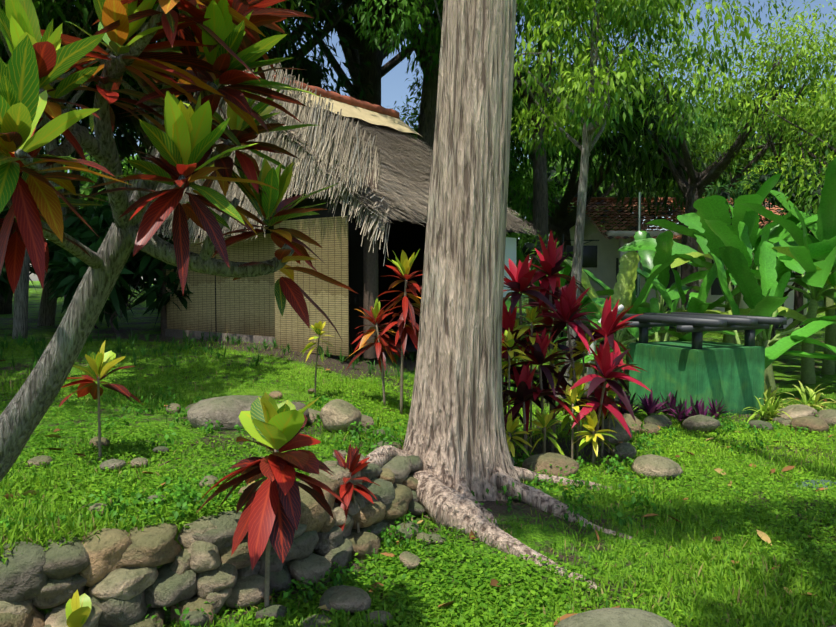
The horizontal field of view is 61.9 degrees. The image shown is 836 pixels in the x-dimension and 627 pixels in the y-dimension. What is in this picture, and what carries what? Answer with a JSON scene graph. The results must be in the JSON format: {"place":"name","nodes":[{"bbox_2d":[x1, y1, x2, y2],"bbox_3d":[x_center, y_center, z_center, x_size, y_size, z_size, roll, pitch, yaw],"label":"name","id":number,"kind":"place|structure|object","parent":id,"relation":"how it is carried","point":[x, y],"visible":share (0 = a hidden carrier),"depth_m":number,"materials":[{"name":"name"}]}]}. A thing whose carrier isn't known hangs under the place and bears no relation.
{"place":"outdoors","nodes":[
{"label":"outdoors","id":0,"kind":"place"},
{"bbox_2d":[165,216,348,356],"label":"hut reed blinds","id":1,"kind":"object","parent":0,"point":[247,306],"visible":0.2,"depth_m":9.64,"materials":[{"name":"beige wicker"}]},
{"bbox_2d":[111,63,537,265],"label":"thatched roof","id":2,"kind":"structure","parent":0,"point":[323,149],"depth_m":8.68,"materials":[{"name":"beige wicker"}]},
{"bbox_2d":[272,86,420,135],"bbox_3d":[-1.515,-3.192,10.861,1.181,0.428,3.701,2,3,38],"label":"roof underlay","id":3,"kind":"object","parent":2,"relation":"on","point":[366,115],"visible":0.17,"depth_m":11.16,"materials":[{"name":"beige"}]},
{"bbox_2d":[244,70,399,118],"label":"roof ridge tiles","id":4,"kind":"object","parent":3,"relation":"on","point":[335,96],"visible":0.31,"depth_m":11.22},
{"bbox_2d":[0,281,835,626],"bbox_3d":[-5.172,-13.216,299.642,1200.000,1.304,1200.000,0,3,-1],"label":"ground","id":5,"kind":"structure","parent":0,"point":[788,371],"depth_m":5.30,"materials":[{"name":"green plant"}]},
{"bbox_2d":[65,590,91,626],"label":"leaves","id":6,"kind":"object","parent":5,"relation":"on","point":[78,609],"visible":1,"depth_m":2.71,"materials":[{"name":"green plant"}]},
{"bbox_2d":[59,341,141,460],"bbox_3d":[-2.014,0.556,4.307,0.573,0.779,0.514,0,3,-1],"label":"ti plant","id":7,"kind":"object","parent":5,"relation":"on","point":[87,385],"depth_m":4.32,"materials":[{"name":"red plant"}]},
{"bbox_2d":[0,0,357,481],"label":"croton tree","id":8,"kind":"object","parent":5,"relation":"on","point":[188,137],"depth_m":2.00,"materials":[{"name":"red plant"}]},
{"bbox_2d":[159,168,377,358],"bbox_3d":[-1.850,-0.698,10.535,4.621,2.300,1.750,2,3,38],"label":"hut frame","id":9,"kind":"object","parent":5,"relation":"on","point":[370,277],"depth_m":8.51,"materials":[{"name":"brown wood"}]},
{"bbox_2d":[196,392,347,606],"bbox_3d":[-0.646,0.864,3.137,0.585,1.035,0.641,1,3,26],"label":"ti plant","id":10,"kind":"object","parent":5,"relation":"on","point":[272,510],"depth_m":3.00,"materials":[{"name":"red plant"}]},
{"bbox_2d":[298,320,334,397],"bbox_3d":[-0.966,0.456,6.660,0.355,0.790,0.302,0,3,-1],"label":"ti plant","id":11,"kind":"object","parent":5,"relation":"on","point":[318,327],"depth_m":6.63,"materials":[{"name":"plant"}]},
{"bbox_2d":[0,0,651,380],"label":"pale tree trunks","id":12,"kind":"object","parent":5,"relation":"on","point":[46,315],"visible":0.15,"depth_m":10.40,"materials":[{"name":"grey plant"}]},
{"bbox_2d":[349,0,761,227],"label":"tree leaves","id":13,"kind":"object","parent":12,"relation":"attached to","point":[559,16],"visible":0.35,"depth_m":9.29,"materials":[{"name":"green plant"}]},
{"bbox_2d":[155,107,527,355],"bbox_3d":[-1.454,-1.412,11.023,5.301,3.680,3.501,2,3,38],"label":"hut interior","id":14,"kind":"object","parent":5,"relation":"on","point":[407,236],"visible":0.08,"depth_m":10.59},
{"bbox_2d":[503,237,515,296],"bbox_3d":[1.325,-0.695,10.466,0.379,0.900,0.466,0,3,-1],"label":"white hut cloth","id":15,"kind":"object","parent":14,"relation":"attached to","point":[510,249],"visible":0.2,"depth_m":10.52,"materials":[{"name":"white fabric"}]},
{"bbox_2d":[352,490,359,531],"bbox_3d":[-0.350,1.118,3.862,0.076,0.432,0.045,0,3,-1],"label":"plant stem","id":16,"kind":"object","parent":5,"relation":"on","point":[357,523],"visible":0.31,"depth_m":3.85,"materials":[{"name":"plant"}]},
{"bbox_2d":[334,443,379,530],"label":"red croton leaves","id":17,"kind":"object","parent":5,"relation":"on","point":[351,463],"visible":0.73,"depth_m":3.82,"materials":[{"name":"red plant"}]},
{"bbox_2d":[345,299,407,405],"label":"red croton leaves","id":18,"kind":"object","parent":5,"relation":"on","point":[379,347],"depth_m":6.68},
{"bbox_2d":[371,249,422,414],"bbox_3d":[-0.098,0.193,6.496,0.673,1.589,0.636,0,3,-1],"label":"ti plant","id":19,"kind":"object","parent":5,"relation":"on","point":[412,329],"depth_m":6.42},
{"bbox_2d":[0,327,819,626],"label":"ground cover plants","id":20,"kind":"object","parent":5,"relation":"on","point":[194,494],"visible":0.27,"depth_m":4.82,"materials":[{"name":"green plant"}]},
{"bbox_2d":[0,360,833,624],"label":"fallen dry leaves","id":21,"kind":"object","parent":5,"relation":"on","point":[764,537],"visible":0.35,"depth_m":3.98,"materials":[{"name":"brown plant"}]},
{"bbox_2d":[0,336,835,626],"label":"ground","id":22,"kind":"structure","parent":5,"relation":"on","point":[41,508],"depth_m":3.80,"materials":[{"name":"green plant"}]},
{"bbox_2d":[0,372,835,626],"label":"rocks","id":23,"kind":"structure","parent":5,"relation":"on","point":[121,576],"depth_m":3.19,"materials":[{"name":"grey stone"}]},
{"bbox_2d":[0,0,835,345],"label":"tree","id":24,"kind":"object","parent":5,"relation":"on","point":[66,270],"depth_m":17.15,"materials":[{"name":"green plant"}]},
{"bbox_2d":[566,0,835,215],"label":"tree leaves","id":25,"kind":"object","parent":24,"relation":"attached to","point":[818,126],"visible":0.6,"depth_m":15.90,"materials":[{"name":"green plant"}]},
{"bbox_2d":[2,0,835,289],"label":"tree","id":26,"kind":"object","parent":5,"relation":"on","point":[313,76],"depth_m":18.87,"materials":[{"name":"green plant"}]},
{"bbox_2d":[365,0,643,588],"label":"tree","id":27,"kind":"object","parent":5,"relation":"on","point":[455,440],"visible":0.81,"depth_m":4.50,"materials":[{"name":"plant"}]},
{"bbox_2d":[502,329,531,435],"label":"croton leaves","id":28,"kind":"object","parent":5,"relation":"on","point":[508,339],"depth_m":5.76,"materials":[{"name":"green plant"}]},
{"bbox_2d":[510,317,526,447],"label":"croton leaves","id":29,"kind":"object","parent":5,"relation":"on","point":[516,323],"depth_m":6.22,"materials":[{"name":"green plant"}]},
{"bbox_2d":[505,411,533,456],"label":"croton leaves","id":30,"kind":"object","parent":5,"relation":"on","point":[512,426],"depth_m":5.49,"materials":[{"name":"green plant"}]},
{"bbox_2d":[513,306,557,455],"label":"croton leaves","id":31,"kind":"object","parent":5,"relation":"on","point":[531,315],"depth_m":5.94,"materials":[{"name":"green plant"}]},
{"bbox_2d":[526,409,563,454],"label":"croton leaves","id":32,"kind":"object","parent":5,"relation":"on","point":[544,418],"depth_m":5.65,"materials":[{"name":"green plant"}]},
{"bbox_2d":[532,343,568,452],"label":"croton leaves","id":33,"kind":"object","parent":5,"relation":"on","point":[550,352],"depth_m":6.03,"materials":[{"name":"plant"}]},
{"bbox_2d":[502,284,606,460],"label":"plant stems","id":34,"kind":"object","parent":5,"relation":"on","point":[596,428],"visible":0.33,"depth_m":6.05,"materials":[{"name":"brown plant"}]},
{"bbox_2d":[547,384,596,458],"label":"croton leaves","id":35,"kind":"object","parent":5,"relation":"on","point":[572,399],"depth_m":5.75,"materials":[{"name":"plant"}]},
{"bbox_2d":[502,231,651,440],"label":"cordyline leaves","id":36,"kind":"object","parent":5,"relation":"on","point":[568,304],"visible":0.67,"depth_m":5.99,"materials":[{"name":"red plant"}]},
{"bbox_2d":[562,375,595,458],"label":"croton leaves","id":37,"kind":"object","parent":5,"relation":"on","point":[580,388],"depth_m":5.88,"materials":[{"name":"plant"}]},
{"bbox_2d":[561,234,598,336],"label":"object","id":38,"kind":"object","parent":5,"relation":"on","point":[589,260],"visible":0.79,"depth_m":17.19,"materials":[{"name":"black"}]},
{"bbox_2d":[568,333,595,450],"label":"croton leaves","id":39,"kind":"object","parent":5,"relation":"on","point":[578,365],"depth_m":6.13,"materials":[{"name":"plant"}]},
{"bbox_2d":[573,410,618,466],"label":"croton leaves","id":40,"kind":"object","parent":5,"relation":"on","point":[591,421],"depth_m":5.65,"materials":[{"name":"yellow plant"}]},
{"bbox_2d":[583,369,618,456],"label":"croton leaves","id":41,"kind":"object","parent":5,"relation":"on","point":[607,401],"depth_m":5.94,"materials":[{"name":"red plant"}]},
{"bbox_2d":[587,304,623,384],"bbox_3d":[2.440,0.521,9.084,0.493,1.282,0.105,-1,3,-11],"label":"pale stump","id":42,"kind":"object","parent":5,"relation":"on","point":[593,347],"visible":0.29,"depth_m":9.02,"materials":[{"name":"white wood"}]},
{"bbox_2d":[599,390,625,452],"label":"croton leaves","id":43,"kind":"object","parent":5,"relation":"on","point":[613,395],"depth_m":6.13,"materials":[{"name":"plant"}]},
{"bbox_2d":[636,192,640,341],"bbox_3d":[4.507,-0.766,14.237,0.076,3.400,0.080,0,3,-1],"label":"pole","id":44,"kind":"object","parent":5,"relation":"on","point":[639,229],"visible":0.4,"depth_m":14.17,"materials":[{"name":"grey metal"}]},
{"bbox_2d":[616,388,716,417],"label":"purple plants","id":45,"kind":"object","parent":5,"relation":"on","point":[649,405],"visible":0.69,"depth_m":7.67,"materials":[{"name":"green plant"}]},
{"bbox_2d":[505,156,835,391],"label":"banana","id":46,"kind":"object","parent":5,"relation":"on","point":[782,247],"depth_m":10.71,"materials":[{"name":"green plant"}]},
{"bbox_2d":[569,211,806,332],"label":"house walls","id":47,"kind":"structure","parent":5,"relation":"on","point":[608,254],"depth_m":20.67,"materials":[{"name":"grey paint"}]},
{"bbox_2d":[567,197,784,239],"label":"roof","id":48,"kind":"structure","parent":47,"relation":"on","point":[600,202],"depth_m":22.07,"materials":[{"name":"brown tile"}]},
{"bbox_2d":[616,258,783,327],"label":"house openings","id":49,"kind":"object","parent":47,"relation":"in","point":[716,288],"visible":0.15,"depth_m":20.71,"materials":[{"name":"black"}]},
{"bbox_2d":[629,340,764,416],"bbox_3d":[3.333,0.773,8.394,1.080,0.800,1.080,-1,3,-25],"label":"green tank","id":50,"kind":"object","parent":5,"relation":"on","point":[732,374],"visible":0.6,"depth_m":7.98,"materials":[{"name":"paint"}]},
{"bbox_2d":[616,312,786,349],"bbox_3d":[3.333,0.199,8.367,1.360,0.350,1.600,-1,3,-25],"label":"steel tank frame","id":51,"kind":"object","parent":50,"relation":"on","point":[697,325],"visible":0.94,"depth_m":8.00,"materials":[{"name":"paint"}]},
{"bbox_2d":[668,396,731,421],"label":"purple plants","id":52,"kind":"object","parent":5,"relation":"on","point":[681,414],"visible":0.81,"depth_m":7.38,"materials":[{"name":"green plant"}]},
{"bbox_2d":[743,395,790,421],"bbox_3d":[3.842,1.216,7.599,0.869,0.679,0.669,1,3,15],"label":"spider plant","id":53,"kind":"object","parent":5,"relation":"on","point":[773,408],"visible":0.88,"depth_m":7.59,"materials":[{"name":"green plant"}]},
{"bbox_2d":[758,381,835,414],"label":"spider plant","id":54,"kind":"object","parent":5,"relation":"on","point":[814,397],"visible":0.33,"depth_m":8.33,"materials":[{"name":"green plant"}]},
{"bbox_2d":[794,480,835,488],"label":"stepping slab","id":55,"kind":"structure","parent":5,"relation":"on","point":[813,482],"depth_m":5.10,"materials":[{"name":"grey stone"}]},
{"bbox_2d":[29,0,835,280],"label":"sky","id":56,"kind":"structure","parent":0,"point":[394,86],"materials":[{"name":"blue"}]}
]}

